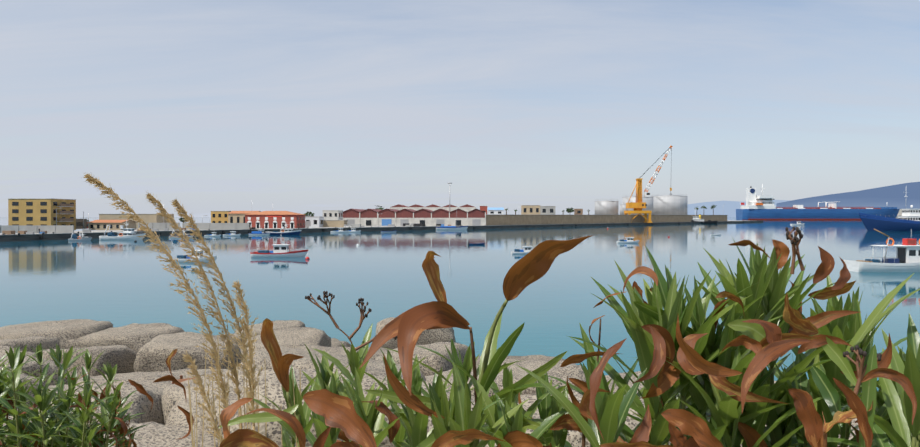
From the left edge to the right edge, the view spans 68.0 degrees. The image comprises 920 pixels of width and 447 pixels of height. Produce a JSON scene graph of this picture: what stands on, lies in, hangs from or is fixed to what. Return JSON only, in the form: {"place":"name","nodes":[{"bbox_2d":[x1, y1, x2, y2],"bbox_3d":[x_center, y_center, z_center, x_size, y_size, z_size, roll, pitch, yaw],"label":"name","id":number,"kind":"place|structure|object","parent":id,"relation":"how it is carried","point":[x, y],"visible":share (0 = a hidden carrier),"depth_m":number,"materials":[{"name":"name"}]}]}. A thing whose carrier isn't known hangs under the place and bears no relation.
{"place":"outdoors","nodes":[
{"label":"outdoors","id":0,"kind":"place"},
{"bbox_2d":[76,219,86,228],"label":"brown building","id":1,"kind":"structure","parent":0,"point":[79,223],"depth_m":171.11,"materials":[{"name":"paint"}]},
{"bbox_2d":[138,223,179,229],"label":"yard wall","id":2,"kind":"structure","parent":0,"point":[160,226],"depth_m":152.73,"materials":[{"name":"grey concrete"}]},
{"bbox_2d":[81,173,300,446],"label":"reed grass","id":3,"kind":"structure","parent":0,"point":[249,372],"depth_m":1.50,"materials":[{"name":"plant"}]},
{"bbox_2d":[182,223,248,229],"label":"wall","id":4,"kind":"structure","parent":0,"point":[219,226],"depth_m":160.52,"materials":[{"name":"grey concrete"}]},
{"bbox_2d":[227,211,260,222],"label":"orange building","id":5,"kind":"structure","parent":0,"point":[236,216],"depth_m":197.52,"materials":[{"name":"beige paint"}]},
{"bbox_2d":[305,217,323,226],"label":"white building","id":6,"kind":"structure","parent":0,"point":[314,221],"depth_m":197.35,"materials":[{"name":"white paint"}]},
{"bbox_2d":[0,220,762,241],"bbox_3d":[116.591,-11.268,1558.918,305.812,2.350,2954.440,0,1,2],"label":"quay ground","id":7,"kind":"structure","parent":0,"point":[42,236],"depth_m":175.85,"materials":[{"name":"concrete"}]},
{"bbox_2d":[0,225,73,232],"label":"wall","id":8,"kind":"structure","parent":7,"relation":"on","point":[52,228],"depth_m":127.37,"materials":[{"name":"grey concrete"}]},
{"bbox_2d":[8,198,75,229],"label":"yellow building","id":9,"kind":"structure","parent":7,"relation":"on","point":[31,211],"depth_m":145.86,"materials":[{"name":"paint"}]},
{"bbox_2d":[87,220,135,229],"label":"house","id":10,"kind":"structure","parent":7,"relation":"on","point":[98,224],"depth_m":155.89,"materials":[{"name":"beige paint"}]},
{"bbox_2d":[99,214,173,228],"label":"beige building","id":11,"kind":"structure","parent":7,"relation":"on","point":[150,218],"depth_m":177.19,"materials":[{"name":"paint"}]},
{"bbox_2d":[211,211,230,222],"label":"yellow house","id":12,"kind":"structure","parent":7,"relation":"on","point":[219,216],"depth_m":200.94,"materials":[{"name":"paint"}]},
{"bbox_2d":[2,223,450,234],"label":"quay clutter","id":13,"kind":"object","parent":7,"relation":"on","point":[167,229],"visible":0.62,"depth_m":151.05,"materials":[{"name":"multicoloured"}]},
{"bbox_2d":[245,211,304,227],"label":"building","id":14,"kind":"structure","parent":7,"relation":"on","point":[271,219],"depth_m":182.01,"materials":[{"name":"red paint"}]},
{"bbox_2d":[304,211,313,216],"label":"tree","id":15,"kind":"object","parent":7,"relation":"on","point":[309,214],"visible":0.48,"depth_m":215.00,"materials":[{"name":"green plant"}]},
{"bbox_2d":[322,210,342,219],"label":"beige building","id":16,"kind":"structure","parent":7,"relation":"on","point":[332,214],"depth_m":219.77,"materials":[{"name":"beige paint"}]},
{"bbox_2d":[323,220,346,226],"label":"low building","id":17,"kind":"structure","parent":7,"relation":"on","point":[333,223],"depth_m":202.00,"materials":[{"name":"beige paint"}]},
{"bbox_2d":[343,209,485,225],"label":"warehouses","id":18,"kind":"structure","parent":7,"relation":"on","point":[396,217],"depth_m":233.63,"materials":[{"name":"beige paint"}]},
{"bbox_2d":[390,204,475,211],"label":"warehouses","id":19,"kind":"structure","parent":7,"relation":"on","point":[466,207],"depth_m":284.43,"materials":[{"name":"beige paint"}]},
{"bbox_2d":[447,183,451,211],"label":"lamp mast","id":20,"kind":"object","parent":7,"relation":"on","point":[449,196],"visible":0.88,"depth_m":236.77,"materials":[{"name":"silver metal"}]},
{"bbox_2d":[436,226,467,229],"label":"boat cover","id":21,"kind":"object","parent":7,"relation":"on","point":[451,228],"visible":0.67,"depth_m":209.81,"materials":[{"name":"blue fabric"}]},
{"bbox_2d":[480,206,486,213],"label":"red hut","id":22,"kind":"object","parent":7,"relation":"on","point":[483,208],"visible":0.42,"depth_m":286.73,"materials":[{"name":"red paint"}]},
{"bbox_2d":[486,214,726,224],"bbox_3d":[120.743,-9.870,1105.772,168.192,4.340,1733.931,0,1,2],"label":"stone wall","id":23,"kind":"structure","parent":7,"relation":"on","point":[499,219],"depth_m":305.28,"materials":[{"name":"concrete"}]},
{"bbox_2d":[488,208,503,214],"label":"blue hut","id":24,"kind":"object","parent":23,"relation":"on","point":[496,211],"visible":0.96,"depth_m":259.25,"materials":[{"name":"white paint"}]},
{"bbox_2d":[521,205,539,214],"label":"building","id":25,"kind":"structure","parent":23,"relation":"on","point":[530,209],"depth_m":293.72,"materials":[{"name":"beige paint"}]},
{"bbox_2d":[540,206,554,214],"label":"building","id":26,"kind":"structure","parent":23,"relation":"on","point":[547,210],"depth_m":308.82,"materials":[{"name":"beige paint"}]},
{"bbox_2d":[566,208,573,212],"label":"tree","id":27,"kind":"object","parent":23,"relation":"on","point":[569,210],"visible":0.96,"depth_m":326.42,"materials":[{"name":"green plant"}]},
{"bbox_2d":[574,209,582,214],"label":"hut","id":28,"kind":"object","parent":23,"relation":"on","point":[578,211],"visible":0.92,"depth_m":328.18,"materials":[{"name":"brown paint"}]},
{"bbox_2d":[595,199,617,214],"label":"tank","id":29,"kind":"object","parent":23,"relation":"on","point":[606,207],"visible":0.98,"depth_m":357.79,"materials":[{"name":"metal"}]},
{"bbox_2d":[620,204,627,214],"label":"tank","id":30,"kind":"object","parent":23,"relation":"on","point":[623,208],"visible":0.58,"depth_m":396.85,"materials":[{"name":"metal"}]},
{"bbox_2d":[622,195,652,214],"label":"tank","id":31,"kind":"object","parent":23,"relation":"on","point":[648,201],"visible":0.48,"depth_m":405.69,"materials":[{"name":"metal"}]},
{"bbox_2d":[651,194,687,214],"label":"tank","id":32,"kind":"object","parent":23,"relation":"on","point":[669,204],"visible":0.92,"depth_m":420.96,"materials":[{"name":"metal"}]},
{"bbox_2d":[624,145,672,222],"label":"harbour crane","id":33,"kind":"object","parent":7,"relation":"on","point":[638,205],"visible":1,"depth_m":350.45,"materials":[{"name":"orange"}]},
{"bbox_2d":[0,217,919,389],"bbox_3d":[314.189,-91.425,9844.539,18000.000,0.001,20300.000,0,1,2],"label":"sea water","id":34,"kind":"structure","parent":0,"point":[118,283],"depth_m":46.00,"materials":[{"name":"blue liquid"}]},
{"bbox_2d":[68,233,91,240],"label":"boat","id":35,"kind":"object","parent":34,"relation":"on","point":[74,237],"visible":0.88,"depth_m":114.73,"materials":[{"name":"grey plastic"}]},
{"bbox_2d":[99,224,145,239],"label":"fishing boat","id":36,"kind":"object","parent":34,"relation":"on","point":[128,234],"visible":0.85,"depth_m":118.44,"materials":[{"name":"grey"}]},
{"bbox_2d":[169,230,193,237],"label":"boat","id":37,"kind":"object","parent":34,"relation":"on","point":[177,236],"visible":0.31,"depth_m":129.61,"materials":[{"name":"white"}]},
{"bbox_2d":[171,250,216,261],"bbox_3d":[-23.599,2.631,60.798,4.064,2.039,1.291,0,1,5],"label":"boat","id":38,"kind":"object","parent":34,"relation":"in","point":[181,258],"visible":0.31,"depth_m":60.44,"materials":[{"name":"grey plastic"}]},
{"bbox_2d":[204,232,220,236],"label":"boat","id":39,"kind":"object","parent":34,"relation":"on","point":[213,234],"visible":0.9,"depth_m":138.79,"materials":[{"name":"grey plastic"}]},
{"bbox_2d":[223,231,240,235],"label":"boat","id":40,"kind":"object","parent":34,"relation":"on","point":[233,233],"visible":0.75,"depth_m":142.89,"materials":[{"name":"grey plastic"}]},
{"bbox_2d":[249,230,270,234],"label":"boat","id":41,"kind":"object","parent":34,"relation":"on","point":[259,232],"visible":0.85,"depth_m":149.20,"materials":[{"name":"blue"}]},
{"bbox_2d":[250,244,307,257],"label":"boat","id":42,"kind":"object","parent":34,"relation":"in","point":[280,250],"visible":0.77,"depth_m":67.89,"materials":[{"name":"paint"}]},
{"bbox_2d":[266,223,300,234],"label":"blue boat","id":43,"kind":"object","parent":34,"relation":"on","point":[283,231],"visible":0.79,"depth_m":151.29,"materials":[{"name":"blue"}]},
{"bbox_2d":[331,228,348,232],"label":"boat","id":44,"kind":"object","parent":34,"relation":"on","point":[340,230],"visible":0.83,"depth_m":173.13,"materials":[{"name":"grey"}]},
{"bbox_2d":[348,228,360,231],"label":"boat","id":45,"kind":"object","parent":34,"relation":"on","point":[353,230],"visible":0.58,"depth_m":176.28,"materials":[{"name":"grey"}]},
{"bbox_2d":[468,242,484,244],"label":"dinghy","id":46,"kind":"object","parent":34,"relation":"on","point":[469,243],"visible":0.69,"depth_m":97.53,"materials":[{"name":"blue"}]},
{"bbox_2d":[511,246,531,253],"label":"boat","id":47,"kind":"object","parent":34,"relation":"on","point":[527,250],"visible":0.54,"depth_m":73.64,"materials":[{"name":"grey plastic"}]},
{"bbox_2d":[617,237,639,242],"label":"boat","id":48,"kind":"object","parent":34,"relation":"on","point":[629,240],"visible":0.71,"depth_m":104.32,"materials":[{"name":"grey plastic"}]},
{"bbox_2d":[691,208,716,223],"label":"tug boat","id":49,"kind":"object","parent":34,"relation":"on","point":[695,218],"visible":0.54,"depth_m":413.66,"materials":[{"name":"black paint"}]},
{"bbox_2d":[736,184,899,219],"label":"tanker ship","id":50,"kind":"object","parent":34,"relation":"on","point":[761,207],"visible":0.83,"depth_m":873.35,"materials":[{"name":"blue metal"}]},
{"bbox_2d":[844,229,919,271],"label":"white boat","id":51,"kind":"object","parent":34,"relation":"on","point":[907,259],"visible":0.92,"depth_m":49.89,"materials":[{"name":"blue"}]},
{"bbox_2d":[859,196,919,230],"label":"blue boat","id":52,"kind":"object","parent":34,"relation":"in","point":[908,220],"visible":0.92,"depth_m":192.15,"materials":[{"name":"blue metal"}]},
{"bbox_2d":[896,209,901,217],"bbox_3d":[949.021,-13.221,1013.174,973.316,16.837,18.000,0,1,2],"label":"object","id":53,"kind":"structure","parent":52,"relation":"attached to","point":[899,213],"depth_m":1019.39,"materials":[{"name":"metal"}]},
{"bbox_2d":[0,0,919,216],"label":"sky","id":54,"kind":"structure","parent":0,"point":[297,106],"materials":[{"name":"blue"}]},
{"bbox_2d":[687,200,789,216],"bbox_3d":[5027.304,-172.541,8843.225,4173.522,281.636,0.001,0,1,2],"label":"hill","id":55,"kind":"structure","parent":0,"point":[728,208],"depth_m":8895.62,"materials":[{"name":"blue"}]},
{"bbox_2d":[776,182,919,208],"bbox_3d":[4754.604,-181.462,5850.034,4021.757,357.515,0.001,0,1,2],"label":"hill","id":56,"kind":"structure","parent":0,"point":[890,196],"depth_m":5887.23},
{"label":"shore","id":57,"kind":"structure","parent":0,"visible":0},
{"bbox_2d":[0,346,35,357],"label":"rock block","id":58,"kind":"object","parent":57,"relation":"on","point":[3,349],"visible":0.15,"depth_m":13.98,"materials":[{"name":"concrete"}]},
{"bbox_2d":[7,371,44,409],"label":"rock block","id":59,"kind":"object","parent":57,"relation":"on","point":[23,375],"visible":0.04,"depth_m":8.50,"materials":[{"name":"concrete"}]},
{"bbox_2d":[0,336,59,351],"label":"rock block","id":60,"kind":"object","parent":57,"relation":"on","point":[33,342],"visible":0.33,"depth_m":15.99,"materials":[{"name":"concrete"}]},
{"bbox_2d":[0,355,67,385],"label":"rock block","id":61,"kind":"object","parent":57,"relation":"on","point":[30,367],"visible":0.19,"depth_m":11.57,"materials":[{"name":"stone"}]},
{"bbox_2d":[0,319,112,348],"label":"rock block","id":62,"kind":"object","parent":57,"relation":"on","point":[63,331],"visible":0.35,"depth_m":18.20,"materials":[{"name":"stone"}]},
{"bbox_2d":[66,340,78,347],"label":"rock block","id":63,"kind":"object","parent":57,"relation":"on","point":[73,343],"visible":0.04,"depth_m":17.84,"materials":[{"name":"concrete"}]},
{"bbox_2d":[42,345,136,377],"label":"rock block","id":64,"kind":"object","parent":57,"relation":"on","point":[123,357],"visible":0.31,"depth_m":14.97,"materials":[{"name":"stone"}]},
{"bbox_2d":[0,343,193,446],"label":"oleander plant","id":65,"kind":"object","parent":57,"relation":"on","point":[20,429],"visible":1,"depth_m":3.17,"materials":[{"name":"green plant"}]},
{"bbox_2d":[31,382,163,428],"bbox_3d":[-4.262,2.592,7.947,1.296,1.213,1.308,-4,3,-10],"label":"rock block","id":66,"kind":"object","parent":57,"relation":"on","point":[141,403],"visible":0.27,"depth_m":7.99,"materials":[{"name":"stone"}]},
{"bbox_2d":[48,383,164,424],"bbox_3d":[-5.548,3.072,10.045,2.628,1.299,1.739,-3,-9,22],"label":"rock block","id":67,"kind":"object","parent":57,"relation":"on","point":[157,392],"visible":0.04,"depth_m":10.13,"materials":[{"name":"concrete"}]},
{"bbox_2d":[77,323,184,351],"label":"rock block","id":68,"kind":"object","parent":57,"relation":"on","point":[136,337],"visible":0.29,"depth_m":17.86,"materials":[{"name":"stone"}]},
{"bbox_2d":[126,380,172,389],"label":"rock block","id":69,"kind":"object","parent":57,"relation":"on","point":[163,384],"visible":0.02,"depth_m":11.71,"materials":[{"name":"concrete"}]},
{"bbox_2d":[172,375,194,383],"bbox_3d":[-4.596,2.808,11.629,0.578,0.360,0.475,0,1,-16],"label":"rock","id":70,"kind":"object","parent":69,"relation":"on","point":[181,379],"visible":0.04,"depth_m":11.69,"materials":[{"name":"beige stone"}]},
{"bbox_2d":[139,421,164,425],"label":"rock block","id":71,"kind":"object","parent":57,"relation":"on","point":[153,423],"depth_m":7.15,"materials":[{"name":"concrete"}]},
{"bbox_2d":[76,368,231,384],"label":"rock block","id":72,"kind":"object","parent":57,"relation":"on","point":[125,377],"visible":0.15,"depth_m":12.91,"materials":[{"name":"stone"}]},
{"bbox_2d":[104,423,222,446],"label":"rock block","id":73,"kind":"object","parent":57,"relation":"on","point":[150,435],"visible":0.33,"depth_m":6.12,"materials":[{"name":"stone"}]},
{"bbox_2d":[133,332,240,371],"bbox_3d":[-6.285,3.387,15.829,2.078,1.416,1.709,5,3,-2],"label":"rock block","id":74,"kind":"object","parent":57,"relation":"on","point":[153,354],"visible":0.38,"depth_m":15.07,"materials":[{"name":"stone"}]},
{"bbox_2d":[165,373,241,425],"bbox_3d":[-2.561,2.609,8.249,1.851,1.117,1.808,2,7,-8],"label":"rock block","id":75,"kind":"object","parent":57,"relation":"on","point":[176,416],"visible":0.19,"depth_m":7.78,"materials":[{"name":"stone"}]},
{"bbox_2d":[161,369,257,423],"bbox_3d":[-3.245,2.770,9.476,1.560,1.343,1.282,-7,1,-21],"label":"rock block","id":76,"kind":"object","parent":57,"relation":"on","point":[172,394],"visible":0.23,"depth_m":8.96,"materials":[{"name":"stone"}]},
{"bbox_2d":[213,334,233,339],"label":"rock block","id":77,"kind":"object","parent":57,"relation":"on","point":[217,336],"depth_m":20.60,"materials":[{"name":"concrete"}]},
{"bbox_2d":[197,368,319,435],"bbox_3d":[-1.855,2.320,6.996,1.465,1.482,1.073,-6,7,-23],"label":"rock block","id":78,"kind":"object","parent":57,"relation":"on","point":[232,396],"visible":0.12,"depth_m":6.55,"materials":[{"name":"stone"}]},
{"bbox_2d":[232,320,304,345],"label":"rock block","id":79,"kind":"object","parent":57,"relation":"on","point":[280,324],"visible":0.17,"depth_m":20.03,"materials":[{"name":"concrete"}]},
{"bbox_2d":[241,327,330,361],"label":"rock block","id":80,"kind":"object","parent":57,"relation":"on","point":[295,337],"visible":0.21,"depth_m":17.73,"materials":[{"name":"stone"}]},
{"bbox_2d":[236,346,425,381],"bbox_3d":[-2.139,2.996,11.487,3.082,1.485,2.379,5,-5,14],"label":"rock block","id":81,"kind":"object","parent":57,"relation":"on","point":[373,367],"visible":0.08,"depth_m":11.04,"materials":[{"name":"stone"}]},
{"bbox_2d":[223,369,449,446],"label":"rock block","id":82,"kind":"object","parent":57,"relation":"on","point":[274,392],"visible":0.15,"depth_m":5.20,"materials":[{"name":"stone"}]},
{"bbox_2d":[295,345,380,359],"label":"rock block","id":83,"kind":"object","parent":57,"relation":"on","point":[336,350],"depth_m":16.58,"materials":[{"name":"concrete"}]},
{"bbox_2d":[331,338,350,346],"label":"rock block","id":84,"kind":"object","parent":57,"relation":"on","point":[335,342],"visible":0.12,"depth_m":19.55,"materials":[{"name":"concrete"}]},
{"bbox_2d":[368,347,388,354],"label":"rock block","id":85,"kind":"object","parent":57,"relation":"on","point":[384,350],"visible":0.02,"depth_m":18.27,"materials":[{"name":"concrete"}]},
{"bbox_2d":[376,317,455,348],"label":"rock block","id":86,"kind":"object","parent":57,"relation":"on","point":[429,336],"visible":0.17,"depth_m":19.80,"materials":[{"name":"stone"}]},
{"bbox_2d":[218,235,624,446],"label":"oleander plant","id":87,"kind":"object","parent":57,"relation":"on","point":[347,414],"visible":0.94,"depth_m":1.19,"materials":[{"name":"green plant"}]},
{"bbox_2d":[375,342,467,375],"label":"rock block","id":88,"kind":"object","parent":57,"relation":"on","point":[436,362],"visible":0.15,"depth_m":14.54,"materials":[{"name":"stone"}]},
{"bbox_2d":[471,396,474,410],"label":"rock block","id":89,"kind":"object","parent":57,"relation":"on","point":[472,400],"depth_m":6.82,"materials":[{"name":"concrete"}]},
{"bbox_2d":[476,356,515,364],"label":"rock block","id":90,"kind":"object","parent":57,"relation":"on","point":[478,360],"depth_m":16.82,"materials":[{"name":"concrete"}]},
{"bbox_2d":[425,360,585,396],"bbox_3d":[0.713,3.276,12.143,3.194,1.381,2.474,-7,-4,3],"label":"rock block","id":91,"kind":"object","parent":57,"relation":"on","point":[573,370],"visible":0.15,"depth_m":11.51,"materials":[{"name":"rock"}]},
{"bbox_2d":[506,355,564,360],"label":"rock block","id":92,"kind":"object","parent":57,"relation":"on","point":[538,357],"visible":0.02,"depth_m":17.63,"materials":[{"name":"concrete"}]},
{"bbox_2d":[479,386,670,446],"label":"rock block","id":93,"kind":"object","parent":57,"relation":"on","point":[573,438],"visible":0.06,"depth_m":4.86,"materials":[{"name":"concrete"}]},
{"bbox_2d":[607,380,617,387],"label":"rock block","id":94,"kind":"object","parent":57,"relation":"on","point":[610,384],"depth_m":12.59,"materials":[{"name":"concrete"}]},
{"bbox_2d":[605,371,672,387],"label":"rock block","id":95,"kind":"object","parent":57,"relation":"on","point":[633,378],"visible":0.02,"depth_m":13.73,"materials":[{"name":"concrete"}]},
{"bbox_2d":[517,226,919,446],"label":"oleander plant","id":96,"kind":"object","parent":57,"relation":"on","point":[722,381],"visible":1,"depth_m":1.09,"materials":[{"name":"green plant"}]},
{"bbox_2d":[765,418,857,425],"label":"rock block","id":97,"kind":"object","parent":57,"relation":"on","point":[853,421],"depth_m":9.24,"materials":[{"name":"concrete"}]}
]}

